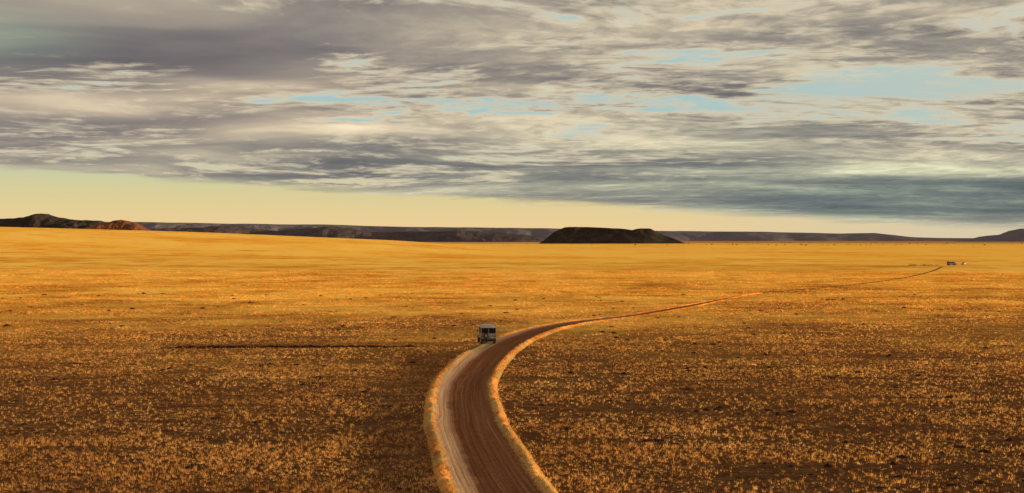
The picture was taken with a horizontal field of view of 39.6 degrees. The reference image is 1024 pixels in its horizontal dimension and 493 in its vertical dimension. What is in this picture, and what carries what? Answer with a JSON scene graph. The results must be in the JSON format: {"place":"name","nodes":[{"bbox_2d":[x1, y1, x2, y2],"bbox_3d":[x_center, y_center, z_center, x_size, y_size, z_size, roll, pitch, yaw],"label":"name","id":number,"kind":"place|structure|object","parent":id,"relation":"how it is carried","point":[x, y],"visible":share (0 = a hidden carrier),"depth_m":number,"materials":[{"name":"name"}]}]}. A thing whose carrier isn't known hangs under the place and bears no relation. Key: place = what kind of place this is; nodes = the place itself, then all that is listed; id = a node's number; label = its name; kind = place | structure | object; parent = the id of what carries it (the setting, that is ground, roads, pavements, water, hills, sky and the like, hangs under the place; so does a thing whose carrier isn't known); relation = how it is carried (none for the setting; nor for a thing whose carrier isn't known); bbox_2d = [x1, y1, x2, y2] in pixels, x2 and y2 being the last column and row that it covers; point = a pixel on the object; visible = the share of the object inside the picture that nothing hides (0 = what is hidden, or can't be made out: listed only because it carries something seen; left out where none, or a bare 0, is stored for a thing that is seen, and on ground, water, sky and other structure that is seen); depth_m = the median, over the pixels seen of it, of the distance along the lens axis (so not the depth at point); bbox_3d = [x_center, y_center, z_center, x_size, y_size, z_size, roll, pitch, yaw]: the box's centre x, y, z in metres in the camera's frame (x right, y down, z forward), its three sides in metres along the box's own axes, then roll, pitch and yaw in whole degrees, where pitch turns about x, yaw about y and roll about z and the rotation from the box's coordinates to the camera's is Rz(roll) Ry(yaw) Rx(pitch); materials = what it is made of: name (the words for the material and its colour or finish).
{"place":"outdoors","nodes":[
{"label":"outdoors","id":0,"kind":"place"},
{"bbox_2d":[0,213,106,228],"bbox_3d":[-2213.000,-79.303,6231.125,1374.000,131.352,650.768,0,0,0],"label":"rocky hill","id":1,"kind":"structure","parent":0,"point":[40,220],"depth_m":6149.53,"materials":[{"name":"stone"}]},
{"bbox_2d":[84,220,152,230],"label":"red hill","id":2,"kind":"structure","parent":0,"point":[120,225],"depth_m":4618.14,"materials":[{"name":"brown stone"}]},
{"bbox_2d":[148,226,545,241],"bbox_3d":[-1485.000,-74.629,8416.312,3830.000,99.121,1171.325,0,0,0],"label":"hills","id":3,"kind":"structure","parent":0,"point":[428,236],"depth_m":8207.67,"materials":[{"name":"stone"}]},
{"bbox_2d":[0,227,1023,492],"bbox_3d":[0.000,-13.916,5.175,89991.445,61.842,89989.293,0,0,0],"label":"ground","id":4,"kind":"structure","parent":0,"point":[88,253],"depth_m":193.32,"materials":[{"name":"yellow plant"}]},
{"bbox_2d":[0,292,1023,492],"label":"scattered rocks","id":5,"kind":"object","parent":4,"relation":"on","point":[827,465],"visible":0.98,"depth_m":161.22,"materials":[{"name":"brown stone"}]},
{"bbox_2d":[539,227,682,243],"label":"mesa","id":6,"kind":"structure","parent":4,"relation":"on","point":[581,235],"depth_m":5075.02,"materials":[{"name":"black stone"}]},
{"bbox_2d":[591,242,1012,245],"bbox_3d":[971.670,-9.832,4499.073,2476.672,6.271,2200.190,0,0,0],"label":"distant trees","id":7,"kind":"object","parent":4,"relation":"on","point":[806,244],"visible":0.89,"depth_m":3925.66,"materials":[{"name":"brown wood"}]},
{"bbox_2d":[947,262,956,265],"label":"safari truck","id":8,"kind":"object","parent":4,"relation":"on","point":[951,263],"visible":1,"depth_m":845.19,"materials":[{"name":"black metal"}]},
{"bbox_2d":[0,0,1023,237],"label":"sky","id":9,"kind":"structure","parent":0,"point":[891,117],"materials":[{"name":"grey"}]},
{"bbox_2d":[107,222,971,240],"bbox_3d":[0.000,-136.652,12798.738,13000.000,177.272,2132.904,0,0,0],"label":"distant ridge","id":10,"kind":"structure","parent":0,"point":[716,235],"depth_m":12439.33,"materials":[{"name":"stone"}]},
{"bbox_2d":[424,266,942,492],"bbox_3d":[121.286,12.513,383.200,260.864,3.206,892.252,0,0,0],"label":"dirt road","id":11,"kind":"structure","parent":0,"point":[481,457],"depth_m":120.81,"materials":[{"name":"brown soil"}]},
{"bbox_2d":[477,324,495,343],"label":"safari truck","id":12,"kind":"object","parent":11,"relation":"on","point":[487,332],"visible":1,"depth_m":216.18,"materials":[{"name":"grey metal"}]},
{"bbox_2d":[961,229,1023,241],"bbox_3d":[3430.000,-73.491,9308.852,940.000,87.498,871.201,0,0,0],"label":"blue hill","id":13,"kind":"structure","parent":0,"point":[1016,235],"depth_m":9146.76,"materials":[{"name":"stone"}]}
]}

